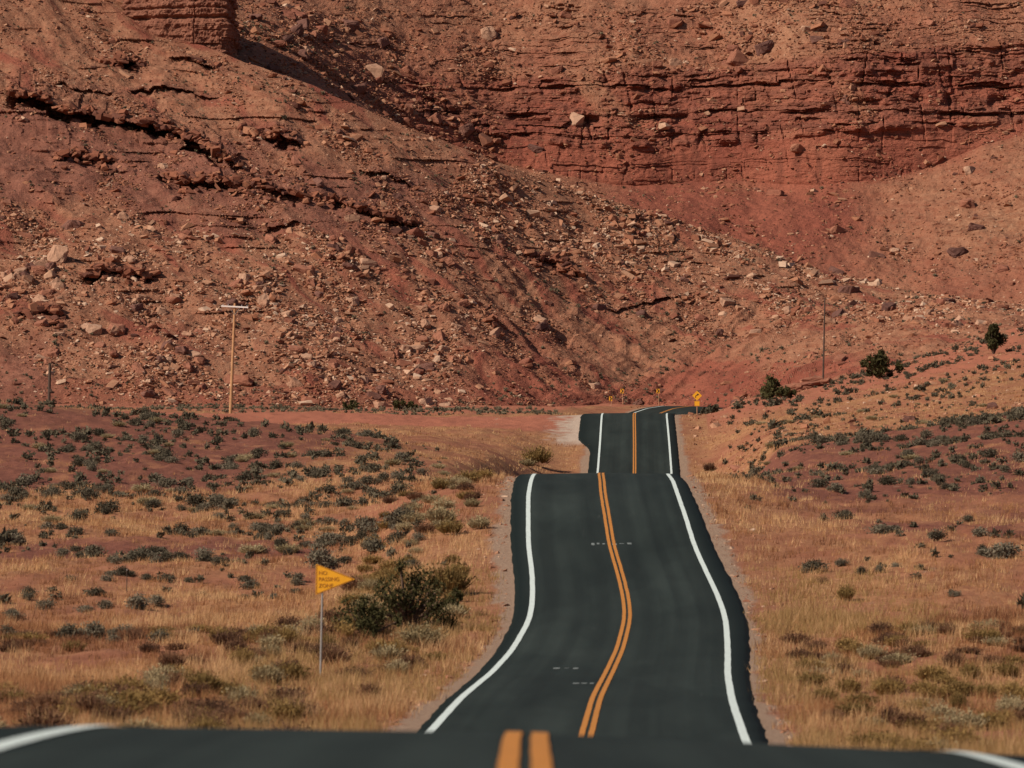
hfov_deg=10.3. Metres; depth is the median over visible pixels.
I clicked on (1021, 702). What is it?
rabbitbrush
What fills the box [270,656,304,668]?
desert bush
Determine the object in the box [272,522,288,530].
sagebrush
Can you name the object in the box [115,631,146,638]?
desert bush
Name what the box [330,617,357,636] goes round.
rabbitbrush
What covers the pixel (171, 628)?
rabbitbrush
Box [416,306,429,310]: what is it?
boulder
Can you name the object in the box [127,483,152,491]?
tussock
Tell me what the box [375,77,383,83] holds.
boulder
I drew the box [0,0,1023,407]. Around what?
hillside
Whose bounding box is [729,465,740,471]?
boulder
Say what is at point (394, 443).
desert scrub
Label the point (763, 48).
boulder
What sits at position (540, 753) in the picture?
line
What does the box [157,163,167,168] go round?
boulder
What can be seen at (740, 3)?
boulder
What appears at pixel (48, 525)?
sagebrush
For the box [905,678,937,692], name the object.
rabbitbrush
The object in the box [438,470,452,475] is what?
tussock
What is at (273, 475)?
tussock
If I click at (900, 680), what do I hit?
desert bush
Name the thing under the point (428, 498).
tussock
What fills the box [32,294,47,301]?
boulder
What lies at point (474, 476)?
rabbitbrush
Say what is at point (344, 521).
sagebrush
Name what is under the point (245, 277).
boulder
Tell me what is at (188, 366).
boulder
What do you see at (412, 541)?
rabbitbrush
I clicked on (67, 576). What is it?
sagebrush
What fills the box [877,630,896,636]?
desert bush
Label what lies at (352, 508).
tussock
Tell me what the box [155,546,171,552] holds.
sagebrush
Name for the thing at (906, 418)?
boulder
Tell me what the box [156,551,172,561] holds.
sagebrush
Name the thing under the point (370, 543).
sagebrush
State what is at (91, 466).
sagebrush
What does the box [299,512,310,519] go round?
sagebrush
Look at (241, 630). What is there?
desert bush
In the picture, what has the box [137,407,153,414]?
sagebrush
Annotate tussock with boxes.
[0,403,8,408]
[17,413,27,416]
[20,503,41,509]
[31,441,46,448]
[40,514,63,522]
[44,467,56,472]
[97,469,107,472]
[100,433,115,437]
[111,421,127,425]
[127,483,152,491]
[135,495,158,503]
[147,449,159,453]
[148,417,163,421]
[162,441,173,445]
[186,507,197,511]
[206,529,227,535]
[234,453,252,459]
[235,456,250,461]
[235,543,266,552]
[241,511,268,518]
[265,472,279,476]
[265,503,278,508]
[273,543,302,552]
[278,441,294,447]
[286,452,300,456]
[291,524,316,529]
[295,517,318,524]
[319,526,335,530]
[341,488,353,492]
[347,505,357,509]
[383,458,401,464]
[390,482,413,487]
[418,494,448,502]
[430,463,446,468]
[431,519,457,528]
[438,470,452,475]
[755,421,768,424]
[764,442,774,446]
[791,466,804,469]
[838,450,853,454]
[864,415,878,419]
[900,454,921,459]
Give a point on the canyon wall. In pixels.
(929, 138)
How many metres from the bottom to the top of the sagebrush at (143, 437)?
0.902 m
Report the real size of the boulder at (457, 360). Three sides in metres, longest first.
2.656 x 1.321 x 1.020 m
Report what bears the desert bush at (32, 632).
on the ground at (550, 429)
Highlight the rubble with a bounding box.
[0,0,1023,744]
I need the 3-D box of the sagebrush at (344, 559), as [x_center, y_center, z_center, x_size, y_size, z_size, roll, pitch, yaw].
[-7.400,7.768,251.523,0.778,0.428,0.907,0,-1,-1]
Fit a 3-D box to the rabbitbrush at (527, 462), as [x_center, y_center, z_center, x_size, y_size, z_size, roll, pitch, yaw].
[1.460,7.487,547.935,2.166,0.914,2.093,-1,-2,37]
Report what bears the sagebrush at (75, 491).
on the ground at (550, 429)
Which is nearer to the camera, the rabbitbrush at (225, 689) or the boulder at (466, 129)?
the rabbitbrush at (225, 689)
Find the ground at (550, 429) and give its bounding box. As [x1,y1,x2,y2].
[0,327,1023,748]
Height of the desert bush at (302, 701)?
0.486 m
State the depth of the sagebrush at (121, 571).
246.12 m
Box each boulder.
[0,272,7,278]
[1,199,11,206]
[5,292,17,299]
[13,267,26,273]
[13,271,21,279]
[17,230,33,237]
[22,275,33,282]
[25,262,35,269]
[31,266,46,275]
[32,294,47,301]
[33,319,49,326]
[34,258,47,265]
[34,354,45,359]
[39,288,54,294]
[41,348,54,356]
[43,358,51,364]
[45,262,53,269]
[47,245,68,263]
[47,349,57,356]
[49,277,61,285]
[51,282,64,289]
[54,332,64,335]
[60,220,84,229]
[81,323,101,334]
[94,341,105,347]
[107,323,125,334]
[109,245,124,253]
[109,325,119,335]
[110,348,118,357]
[117,211,128,219]
[127,255,135,263]
[130,303,142,310]
[131,362,144,372]
[136,294,149,301]
[140,390,155,396]
[146,323,157,329]
[156,304,166,314]
[156,355,165,362]
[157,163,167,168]
[160,387,174,395]
[161,340,172,350]
[162,236,174,241]
[165,297,181,303]
[165,355,173,363]
[169,293,179,296]
[175,346,188,354]
[178,233,188,239]
[181,331,193,336]
[183,230,192,235]
[183,362,192,371]
[187,379,199,385]
[188,350,201,356]
[194,329,204,334]
[194,357,205,364]
[198,383,206,389]
[223,374,253,385]
[226,298,239,305]
[229,278,243,287]
[239,273,249,280]
[248,14,262,20]
[250,167,259,173]
[252,284,267,290]
[256,293,269,303]
[260,299,269,306]
[262,286,269,292]
[265,234,275,243]
[266,63,279,71]
[271,38,285,47]
[280,9,296,19]
[281,309,295,315]
[282,34,293,42]
[284,318,295,323]
[287,377,303,387]
[288,345,304,353]
[290,23,303,35]
[291,9,307,18]
[291,155,301,164]
[292,264,311,273]
[296,18,308,30]
[297,49,306,59]
[301,51,309,60]
[301,353,312,359]
[301,396,319,403]
[302,46,310,52]
[306,321,316,326]
[307,279,314,286]
[307,361,316,367]
[309,31,317,37]
[313,177,323,186]
[314,291,323,297]
[315,25,328,34]
[326,244,339,251]
[328,362,339,367]
[328,379,340,389]
[329,234,340,242]
[330,333,340,339]
[332,325,340,332]
[334,317,342,323]
[335,359,350,367]
[335,392,345,398]
[342,19,359,30]
[342,262,356,270]
[344,214,360,222]
[345,244,355,254]
[346,296,359,304]
[352,83,366,93]
[354,248,364,255]
[360,258,377,266]
[361,376,368,383]
[364,63,389,82]
[366,391,381,399]
[373,401,392,407]
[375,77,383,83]
[375,385,386,394]
[377,36,390,46]
[380,351,394,357]
[391,193,403,199]
[394,349,399,358]
[396,359,413,366]
[400,117,414,126]
[400,226,408,231]
[401,345,411,351]
[402,65,414,74]
[404,103,413,115]
[407,227,424,237]
[410,345,425,351]
[411,364,421,371]
[415,368,423,374]
[416,238,427,246]
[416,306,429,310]
[416,335,428,341]
[416,358,425,363]
[418,397,432,404]
[420,319,430,328]
[420,362,434,371]
[426,250,437,258]
[426,278,436,285]
[427,231,439,238]
[429,112,442,124]
[429,205,441,212]
[433,330,444,341]
[437,251,442,258]
[437,345,448,350]
[438,402,450,406]
[439,303,449,311]
[441,361,453,367]
[442,256,454,265]
[448,355,460,362]
[450,323,463,330]
[457,123,474,136]
[457,299,470,306]
[468,296,482,305]
[478,133,493,146]
[481,26,497,40]
[489,327,500,336]
[493,138,500,142]
[496,239,507,246]
[519,357,532,364]
[528,144,543,152]
[533,316,547,323]
[535,321,547,331]
[549,65,562,74]
[560,11,571,18]
[568,112,584,125]
[588,382,600,388]
[592,303,606,309]
[632,399,643,404]
[636,310,648,317]
[651,60,662,67]
[667,18,682,26]
[668,58,681,65]
[680,276,688,282]
[694,314,707,321]
[715,328,724,336]
[720,59,730,67]
[720,297,735,306]
[726,49,748,65]
[727,45,739,53]
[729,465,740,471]
[735,67,742,72]
[736,0,747,7]
[749,329,761,333]
[754,40,773,55]
[765,189,784,195]
[783,306,792,314]
[790,144,803,152]
[797,307,804,316]
[800,26,814,31]
[804,306,814,312]
[805,351,816,355]
[809,36,823,43]
[823,317,835,323]
[828,266,844,274]
[830,225,848,232]
[832,308,843,317]
[833,354,845,361]
[837,39,849,47]
[838,286,860,293]
[839,0,856,7]
[840,95,849,104]
[867,251,884,257]
[881,302,895,310]
[889,248,899,252]
[902,316,914,320]
[902,416,915,421]
[923,19,934,25]
[925,308,933,314]
[936,298,947,304]
[941,322,956,327]
[947,247,968,257]
[951,320,963,325]
[959,198,975,207]
[963,166,975,174]
[968,222,984,230]
[974,320,985,324]
[987,402,998,408]
[993,304,1008,309]
[994,264,1008,272]
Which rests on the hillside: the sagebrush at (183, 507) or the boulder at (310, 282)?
the boulder at (310, 282)
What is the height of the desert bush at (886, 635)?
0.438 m
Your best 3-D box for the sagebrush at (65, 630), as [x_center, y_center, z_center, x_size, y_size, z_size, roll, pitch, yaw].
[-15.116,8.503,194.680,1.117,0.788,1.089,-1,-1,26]
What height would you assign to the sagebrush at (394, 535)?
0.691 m
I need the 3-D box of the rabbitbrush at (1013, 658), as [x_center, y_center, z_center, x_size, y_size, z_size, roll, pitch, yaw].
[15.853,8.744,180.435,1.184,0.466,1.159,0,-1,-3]
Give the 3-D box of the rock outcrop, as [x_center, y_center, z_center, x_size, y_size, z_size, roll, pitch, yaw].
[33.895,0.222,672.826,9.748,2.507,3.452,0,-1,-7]
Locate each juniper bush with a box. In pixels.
[329,594,403,639]
[342,399,358,409]
[366,557,458,629]
[391,399,417,409]
[435,587,463,611]
[700,403,718,413]
[759,374,780,399]
[775,385,796,397]
[859,348,904,378]
[984,323,1007,353]
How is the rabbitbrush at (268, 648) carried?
on the ground at (550, 429)
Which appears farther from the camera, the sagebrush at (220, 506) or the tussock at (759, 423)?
the tussock at (759, 423)
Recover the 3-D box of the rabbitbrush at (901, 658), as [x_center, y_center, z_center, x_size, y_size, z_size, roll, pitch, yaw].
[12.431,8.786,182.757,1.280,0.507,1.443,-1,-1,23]
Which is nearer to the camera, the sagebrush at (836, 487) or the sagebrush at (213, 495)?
the sagebrush at (836, 487)
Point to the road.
(664, 702)
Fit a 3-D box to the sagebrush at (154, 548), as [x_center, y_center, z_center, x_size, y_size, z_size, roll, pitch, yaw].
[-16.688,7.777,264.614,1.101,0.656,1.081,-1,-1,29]
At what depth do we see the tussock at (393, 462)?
379.26 m
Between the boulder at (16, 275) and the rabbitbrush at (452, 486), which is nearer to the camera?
the rabbitbrush at (452, 486)
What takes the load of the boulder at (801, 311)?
on the hillside
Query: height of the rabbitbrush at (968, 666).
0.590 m
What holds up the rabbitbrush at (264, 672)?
on the ground at (550, 429)
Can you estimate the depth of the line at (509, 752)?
147.51 m
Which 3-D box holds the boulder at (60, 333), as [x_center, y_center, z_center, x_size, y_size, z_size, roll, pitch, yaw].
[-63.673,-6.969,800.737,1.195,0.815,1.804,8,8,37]
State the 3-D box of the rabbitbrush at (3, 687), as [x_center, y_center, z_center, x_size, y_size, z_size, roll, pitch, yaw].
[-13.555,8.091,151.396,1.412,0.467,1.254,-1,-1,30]
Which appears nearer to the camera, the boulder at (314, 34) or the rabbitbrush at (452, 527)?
the rabbitbrush at (452, 527)
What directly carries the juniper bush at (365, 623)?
on the ground at (550, 429)
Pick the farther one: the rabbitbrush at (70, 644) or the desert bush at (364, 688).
the rabbitbrush at (70, 644)
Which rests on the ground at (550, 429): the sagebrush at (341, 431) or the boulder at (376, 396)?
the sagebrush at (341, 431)
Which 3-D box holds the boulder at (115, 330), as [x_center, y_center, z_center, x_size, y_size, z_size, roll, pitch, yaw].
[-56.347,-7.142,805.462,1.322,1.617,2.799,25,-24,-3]
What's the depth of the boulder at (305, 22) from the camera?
981.24 m
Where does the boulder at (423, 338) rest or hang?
on the hillside
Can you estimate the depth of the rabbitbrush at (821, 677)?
169.38 m
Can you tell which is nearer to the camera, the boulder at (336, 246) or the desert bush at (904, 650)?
the desert bush at (904, 650)
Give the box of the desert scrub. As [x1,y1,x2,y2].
[0,1,1023,632]
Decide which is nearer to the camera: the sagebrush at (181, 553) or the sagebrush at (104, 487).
the sagebrush at (181, 553)
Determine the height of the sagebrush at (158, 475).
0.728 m
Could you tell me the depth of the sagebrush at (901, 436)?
382.17 m
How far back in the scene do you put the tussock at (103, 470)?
363.36 m
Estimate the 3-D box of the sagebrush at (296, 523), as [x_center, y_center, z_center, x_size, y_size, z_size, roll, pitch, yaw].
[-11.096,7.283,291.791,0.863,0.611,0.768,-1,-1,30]
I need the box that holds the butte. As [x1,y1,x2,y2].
[120,0,242,56]
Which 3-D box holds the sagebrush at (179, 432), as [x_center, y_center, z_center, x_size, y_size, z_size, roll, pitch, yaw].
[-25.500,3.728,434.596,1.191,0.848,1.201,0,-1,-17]
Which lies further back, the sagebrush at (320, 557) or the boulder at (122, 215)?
the boulder at (122, 215)
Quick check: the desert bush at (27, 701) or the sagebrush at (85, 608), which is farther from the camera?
the sagebrush at (85, 608)
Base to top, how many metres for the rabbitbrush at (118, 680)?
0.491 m
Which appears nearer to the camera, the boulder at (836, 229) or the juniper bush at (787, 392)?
the juniper bush at (787, 392)
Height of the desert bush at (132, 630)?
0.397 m
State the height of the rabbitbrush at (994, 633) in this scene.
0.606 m
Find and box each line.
[0,406,659,749]
[497,406,701,767]
[530,406,688,767]
[666,413,1023,767]
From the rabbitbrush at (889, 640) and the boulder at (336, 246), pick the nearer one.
the rabbitbrush at (889, 640)
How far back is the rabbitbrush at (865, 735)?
128.30 m
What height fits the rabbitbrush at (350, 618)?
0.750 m
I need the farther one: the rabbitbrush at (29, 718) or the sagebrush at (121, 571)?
the sagebrush at (121, 571)
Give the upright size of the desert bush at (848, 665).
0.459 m
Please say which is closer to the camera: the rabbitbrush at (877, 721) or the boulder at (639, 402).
the rabbitbrush at (877, 721)
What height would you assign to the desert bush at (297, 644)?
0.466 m
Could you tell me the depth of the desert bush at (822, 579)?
231.77 m
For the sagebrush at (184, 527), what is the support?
on the ground at (550, 429)
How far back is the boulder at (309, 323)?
817.30 m
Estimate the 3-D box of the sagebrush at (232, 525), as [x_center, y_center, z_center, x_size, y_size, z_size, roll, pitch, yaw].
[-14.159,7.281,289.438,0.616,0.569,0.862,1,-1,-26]
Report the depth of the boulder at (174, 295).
819.36 m
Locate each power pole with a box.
[221,303,247,412]
[822,298,825,378]
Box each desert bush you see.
[0,641,21,651]
[0,696,25,704]
[2,636,28,644]
[3,705,31,715]
[6,697,38,708]
[12,706,79,725]
[14,640,34,648]
[16,628,40,634]
[18,702,64,718]
[24,638,47,644]
[26,690,64,706]
[26,700,76,711]
[41,628,61,637]
[49,689,70,699]
[62,634,94,642]
[64,692,105,700]
[66,675,107,689]
[73,691,107,713]
[77,688,116,695]
[88,703,135,724]
[100,679,136,693]
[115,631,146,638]
[122,634,148,640]
[127,628,144,635]
[135,641,162,651]
[146,667,185,686]
[156,646,187,668]
[161,641,189,649]
[165,705,215,721]
[172,695,206,711]
[174,711,234,727]
[178,652,208,665]
[178,680,211,696]
[187,696,240,712]
[201,697,231,707]
[207,705,240,715]
[209,627,248,645]
[212,703,235,710]
[215,707,261,720]
[221,635,250,652]
[221,698,237,705]
[226,625,248,634]
[234,693,268,713]
[242,648,269,659]
[260,625,282,637]
[260,683,308,699]
[260,719,312,729]
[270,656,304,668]
[272,699,327,711]
[273,613,301,625]
[274,691,306,704]
[289,639,312,651]
[301,708,324,717]
[303,622,336,635]
[306,640,340,654]
[314,605,347,625]
[314,644,354,663]
[331,666,375,676]
[338,635,362,649]
[341,574,365,591]
[355,681,383,698]
[373,660,416,672]
[375,619,398,634]
[380,495,398,503]
[381,653,405,660]
[394,651,425,666]
[405,489,425,500]
[412,520,434,533]
[453,482,479,490]
[463,493,477,500]
[471,490,483,497]
[702,461,716,470]
[778,630,814,643]
[785,647,812,658]
[797,640,826,650]
[803,650,827,660]
[810,638,828,648]
[816,575,828,583]
[821,707,846,721]
[830,654,852,662]
[832,660,859,672]
[867,618,895,631]
[868,627,885,635]
[868,634,894,644]
[873,652,895,664]
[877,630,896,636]
[878,672,907,689]
[878,702,902,722]
[880,658,900,668]
[882,631,908,638]
[886,646,912,655]
[889,708,932,728]
[895,637,912,645]
[900,643,928,653]
[910,647,935,656]
[916,618,939,627]
[929,718,962,736]
[935,624,957,633]
[936,620,957,628]
[939,649,966,667]
[952,645,983,653]
[968,634,988,643]
[975,653,1006,663]
[990,624,1007,632]
[996,619,1012,628]
[998,631,1014,637]
[1009,642,1023,651]
[1011,635,1023,644]
[1011,706,1023,724]
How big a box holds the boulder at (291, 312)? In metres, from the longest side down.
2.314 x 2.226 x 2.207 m
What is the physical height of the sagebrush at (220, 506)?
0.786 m
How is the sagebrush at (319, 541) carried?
on the ground at (550, 429)
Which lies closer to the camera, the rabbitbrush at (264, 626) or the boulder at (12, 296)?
the rabbitbrush at (264, 626)
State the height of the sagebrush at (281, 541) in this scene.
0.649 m
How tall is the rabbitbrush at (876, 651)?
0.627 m
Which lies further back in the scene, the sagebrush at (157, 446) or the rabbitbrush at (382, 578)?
the sagebrush at (157, 446)
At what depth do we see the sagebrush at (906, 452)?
338.20 m
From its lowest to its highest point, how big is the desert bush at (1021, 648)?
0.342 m
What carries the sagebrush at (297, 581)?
on the ground at (550, 429)
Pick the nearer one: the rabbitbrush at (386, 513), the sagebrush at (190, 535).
the sagebrush at (190, 535)
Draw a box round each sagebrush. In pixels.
[0,416,15,429]
[0,484,8,490]
[0,494,10,501]
[0,623,17,635]
[2,527,24,537]
[3,485,27,496]
[3,609,26,620]
[10,533,25,545]
[16,473,37,486]
[19,490,28,498]
[19,592,34,599]
[20,586,39,594]
[33,598,56,609]
[37,521,54,528]
[44,486,66,495]
[52,522,68,528]
[53,547,70,556]
[53,622,82,639]
[56,446,72,452]
[60,442,76,451]
[61,480,78,489]
[62,574,77,579]
[64,508,91,520]
[67,525,85,534]
[69,431,82,441]
[69,544,82,550]
[70,456,88,466]
[70,487,83,497]
[72,550,82,557]
[73,604,95,612]
[78,620,105,639]
[79,486,101,498]
[80,459,97,465]
[81,544,107,557]
[86,462,101,471]
[86,586,106,596]
[89,428,109,435]
[89,440,104,450]
[95,498,120,511]
[96,599,116,609]
[98,483,113,492]
[99,506,113,513]
[101,574,114,580]
[102,528,120,536]
[103,570,118,575]
[104,628,120,635]
[105,633,121,643]
[107,553,123,563]
[112,565,129,575]
[112,623,139,632]
[121,548,154,562]
[122,570,137,576]
[124,592,149,609]
[126,417,145,425]
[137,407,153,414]
[138,434,148,441]
[138,573,152,579]
[139,412,151,419]
[142,499,157,507]
[142,549,161,560]
[145,420,154,427]
[146,545,162,555]
[146,628,171,642]
[147,413,162,417]
[147,489,165,495]
[147,593,164,605]
[148,472,163,481]
[149,556,161,562]
[150,444,164,451]
[150,499,163,506]
[151,476,179,487]
[152,454,165,460]
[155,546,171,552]
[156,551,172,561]
[157,573,176,582]
[159,449,177,457]
[163,456,179,462]
[167,522,192,534]
[170,428,184,437]
[171,551,192,559]
[173,485,191,494]
[175,504,187,510]
[177,420,191,428]
[181,476,193,482]
[182,493,211,506]
[183,577,194,582]
[185,532,198,537]
[190,527,209,534]
[191,546,215,556]
[196,501,213,511]
[196,553,214,561]
[206,493,226,500]
[209,494,224,506]
[210,556,227,565]
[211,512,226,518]
[215,498,237,509]
[218,460,237,468]
[223,497,240,505]
[226,464,238,469]
[227,522,240,529]
[231,471,254,480]
[233,575,254,581]
[238,579,260,589]
[246,426,262,435]
[247,447,268,456]
[247,521,265,527]
[247,525,260,531]
[252,532,264,539]
[253,544,270,553]
[256,524,270,531]
[260,479,274,484]
[264,532,274,539]
[267,459,283,469]
[267,593,277,599]
[268,501,279,506]
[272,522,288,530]
[273,537,288,546]
[277,509,289,517]
[282,547,293,555]
[287,571,304,578]
[288,521,302,529]
[290,461,305,468]
[290,578,305,585]
[290,587,302,593]
[295,475,307,481]
[297,496,312,501]
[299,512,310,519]
[304,449,320,455]
[304,501,319,506]
[304,546,339,568]
[307,466,332,477]
[307,543,326,548]
[309,471,318,477]
[311,531,336,540]
[312,538,326,543]
[318,501,329,507]
[318,517,339,525]
[320,449,330,456]
[320,484,336,493]
[327,540,340,546]
[329,559,339,565]
[331,428,347,434]
[333,497,358,506]
[334,532,344,541]
[336,556,352,563]
[339,518,350,525]
[340,475,355,483]
[341,535,358,545]
[347,440,365,447]
[348,481,362,489]
[351,514,376,533]
[355,530,368,540]
[356,475,378,484]
[357,428,373,436]
[357,528,370,533]
[359,521,378,532]
[360,536,384,554]
[364,463,379,470]
[364,486,376,493]
[373,471,389,480]
[379,505,417,525]
[383,532,404,542]
[387,482,414,496]
[390,470,406,479]
[390,523,398,529]
[394,452,404,460]
[404,558,421,567]
[409,531,426,540]
[416,467,429,474]
[749,465,764,473]
[798,558,829,572]
[805,433,824,443]
[807,477,832,487]
[808,470,826,475]
[814,435,829,443]
[829,483,843,491]
[831,432,847,440]
[831,509,855,519]
[833,440,849,445]
[834,558,849,566]
[854,431,866,439]
[855,565,867,574]
[858,488,873,498]
[863,430,885,442]
[863,464,883,469]
[864,467,887,474]
[864,523,894,533]
[867,431,886,441]
[874,565,884,571]
[877,475,899,484]
[878,433,890,441]
[890,524,901,531]
[890,561,902,566]
[891,434,907,440]
[900,448,918,455]
[901,458,909,465]
[904,477,915,484]
[911,438,928,445]
[912,456,924,463]
[920,429,933,437]
[921,466,940,476]
[927,528,947,540]
[929,439,942,446]
[936,417,949,423]
[939,482,949,488]
[948,452,968,461]
[948,589,962,596]
[960,460,971,467]
[960,514,974,521]
[963,418,980,426]
[971,526,988,536]
[975,547,992,556]
[976,543,988,552]
[978,411,990,419]
[978,447,1001,457]
[982,429,994,434]
[982,541,1023,558]
[997,430,1012,436]
[998,464,1011,472]
[1009,450,1023,462]
[1011,406,1023,411]
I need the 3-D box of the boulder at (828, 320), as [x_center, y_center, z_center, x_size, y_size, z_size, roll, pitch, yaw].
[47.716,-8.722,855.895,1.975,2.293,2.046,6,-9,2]
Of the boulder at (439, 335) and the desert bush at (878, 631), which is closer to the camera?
the desert bush at (878, 631)
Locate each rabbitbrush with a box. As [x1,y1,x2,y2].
[0,680,19,690]
[0,689,33,700]
[0,716,7,726]
[1,634,23,640]
[12,712,60,725]
[15,630,48,640]
[49,702,83,717]
[55,681,90,695]
[60,639,87,650]
[70,678,117,696]
[87,693,118,705]
[102,675,138,685]
[104,699,148,714]
[105,687,154,709]
[108,674,149,691]
[111,686,162,709]
[116,716,162,726]
[137,663,184,677]
[139,674,169,695]
[139,685,185,704]
[143,669,171,687]
[144,625,179,629]
[153,663,195,673]
[155,699,168,709]
[168,667,201,684]
[183,622,214,632]
[184,668,221,689]
[186,712,224,727]
[189,705,216,712]
[205,622,237,641]
[213,677,238,693]
[218,681,253,695]
[220,682,262,703]
[226,644,257,663]
[239,710,276,727]
[241,634,255,643]
[245,622,265,632]
[246,625,273,639]
[247,660,271,672]
[247,661,288,684]
[254,632,287,647]
[256,641,284,655]
[256,709,273,720]
[257,621,280,630]
[261,695,309,721]
[266,698,290,704]
[268,624,300,642]
[273,660,313,681]
[277,623,307,633]
[295,634,317,643]
[297,613,326,628]
[315,632,340,645]
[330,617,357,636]
[333,592,364,603]
[338,613,367,624]
[354,562,378,572]
[354,571,381,582]
[357,577,382,590]
[358,553,382,563]
[359,591,377,601]
[363,637,394,655]
[368,573,394,587]
[368,642,408,660]
[374,565,392,576]
[377,519,388,528]
[378,511,389,517]
[378,556,402,570]
[380,566,407,578]
[383,657,410,673]
[385,637,408,653]
[391,620,448,645]
[395,520,412,530]
[397,510,424,521]
[398,490,413,495]
[398,554,419,563]
[400,538,419,544]
[401,501,424,511]
[403,644,423,653]
[408,546,422,553]
[420,651,452,660]
[422,502,460,522]
[426,557,478,591]
[429,498,457,506]
[430,477,451,488]
[430,584,449,594]
[432,619,461,629]
[435,516,465,533]
[441,602,470,617]
[442,590,464,599]
[443,552,461,562]
[446,475,465,483]
[447,484,458,489]
[455,469,483,481]
[455,490,474,498]
[456,478,472,484]
[461,497,481,506]
[466,513,491,528]
[475,468,495,478]
[517,458,536,465]
[519,444,554,463]
[791,669,832,685]
[792,661,817,671]
[793,656,820,668]
[807,666,841,675]
[809,683,839,700]
[816,662,838,669]
[821,651,843,661]
[830,634,863,648]
[830,695,874,703]
[832,697,876,716]
[834,673,864,691]
[835,582,856,599]
[836,642,873,653]
[840,727,900,747]
[843,692,881,703]
[850,667,876,677]
[853,641,887,658]
[855,715,890,727]
[863,730,906,746]
[869,675,906,695]
[878,733,945,750]
[881,650,922,664]
[883,633,914,645]
[892,620,924,632]
[896,714,927,729]
[897,696,930,711]
[898,697,944,705]
[904,624,937,634]
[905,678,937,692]
[911,638,929,645]
[912,662,950,680]
[912,720,961,738]
[913,680,961,700]
[921,702,960,716]
[921,737,961,751]
[925,673,961,683]
[927,714,943,724]
[927,724,985,746]
[934,707,989,729]
[942,677,976,694]
[946,686,970,710]
[956,660,981,677]
[958,623,986,633]
[961,627,991,640]
[966,619,1002,627]
[972,680,998,696]
[973,708,1009,727]
[979,635,1012,645]
[980,661,1008,673]
[981,626,1001,638]
[991,707,1017,723]
[995,660,1023,676]
[995,692,1023,707]
[995,694,1023,713]
[998,678,1022,694]
[998,685,1023,700]
[1001,653,1023,665]
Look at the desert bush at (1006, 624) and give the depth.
201.56 m
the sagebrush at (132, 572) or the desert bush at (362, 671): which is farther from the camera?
the sagebrush at (132, 572)
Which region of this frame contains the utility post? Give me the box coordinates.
[48,364,51,403]
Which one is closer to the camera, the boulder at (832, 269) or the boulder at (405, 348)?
the boulder at (405, 348)
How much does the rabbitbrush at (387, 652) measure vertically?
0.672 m
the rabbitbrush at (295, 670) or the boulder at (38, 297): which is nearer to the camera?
the rabbitbrush at (295, 670)
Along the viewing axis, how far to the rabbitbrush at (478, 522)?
257.69 m
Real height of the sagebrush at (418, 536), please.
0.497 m
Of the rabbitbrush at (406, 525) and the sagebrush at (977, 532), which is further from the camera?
the rabbitbrush at (406, 525)
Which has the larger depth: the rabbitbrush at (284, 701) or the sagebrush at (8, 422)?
the sagebrush at (8, 422)
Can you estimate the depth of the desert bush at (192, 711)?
134.57 m
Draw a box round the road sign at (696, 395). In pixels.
[692,391,701,405]
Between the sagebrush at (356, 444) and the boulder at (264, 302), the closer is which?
the sagebrush at (356, 444)
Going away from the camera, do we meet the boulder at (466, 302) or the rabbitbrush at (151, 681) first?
the rabbitbrush at (151, 681)
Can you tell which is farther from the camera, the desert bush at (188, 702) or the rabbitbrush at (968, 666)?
the rabbitbrush at (968, 666)
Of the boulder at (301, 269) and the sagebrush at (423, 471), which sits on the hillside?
the boulder at (301, 269)
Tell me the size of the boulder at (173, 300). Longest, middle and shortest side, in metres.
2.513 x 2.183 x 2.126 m
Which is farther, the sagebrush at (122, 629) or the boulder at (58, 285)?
the boulder at (58, 285)
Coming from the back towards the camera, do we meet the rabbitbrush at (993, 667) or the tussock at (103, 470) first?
the tussock at (103, 470)
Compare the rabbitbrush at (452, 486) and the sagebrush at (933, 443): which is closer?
the rabbitbrush at (452, 486)
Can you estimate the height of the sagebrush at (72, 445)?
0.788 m
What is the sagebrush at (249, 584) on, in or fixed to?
on the ground at (550, 429)
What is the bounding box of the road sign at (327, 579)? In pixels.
[316,564,354,677]
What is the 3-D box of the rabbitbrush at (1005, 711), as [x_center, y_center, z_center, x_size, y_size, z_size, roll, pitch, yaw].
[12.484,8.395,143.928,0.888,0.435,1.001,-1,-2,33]
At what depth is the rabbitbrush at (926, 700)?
154.54 m
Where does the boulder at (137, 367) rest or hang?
on the hillside
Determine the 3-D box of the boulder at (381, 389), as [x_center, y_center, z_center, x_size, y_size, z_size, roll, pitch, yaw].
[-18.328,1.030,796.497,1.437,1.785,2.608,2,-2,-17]
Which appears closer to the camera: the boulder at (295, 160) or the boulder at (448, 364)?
the boulder at (448, 364)
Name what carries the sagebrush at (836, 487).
on the ground at (550, 429)
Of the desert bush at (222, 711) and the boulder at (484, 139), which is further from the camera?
the boulder at (484, 139)
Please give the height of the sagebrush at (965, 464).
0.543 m
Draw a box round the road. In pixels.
[0,406,1023,767]
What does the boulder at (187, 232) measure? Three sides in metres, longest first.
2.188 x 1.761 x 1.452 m
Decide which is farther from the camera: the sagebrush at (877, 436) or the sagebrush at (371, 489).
the sagebrush at (877, 436)
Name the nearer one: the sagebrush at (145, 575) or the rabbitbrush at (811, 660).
the rabbitbrush at (811, 660)
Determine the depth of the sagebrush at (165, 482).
351.92 m
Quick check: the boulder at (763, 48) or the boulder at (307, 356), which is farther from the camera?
the boulder at (763, 48)
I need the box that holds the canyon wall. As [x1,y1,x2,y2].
[233,0,1023,304]

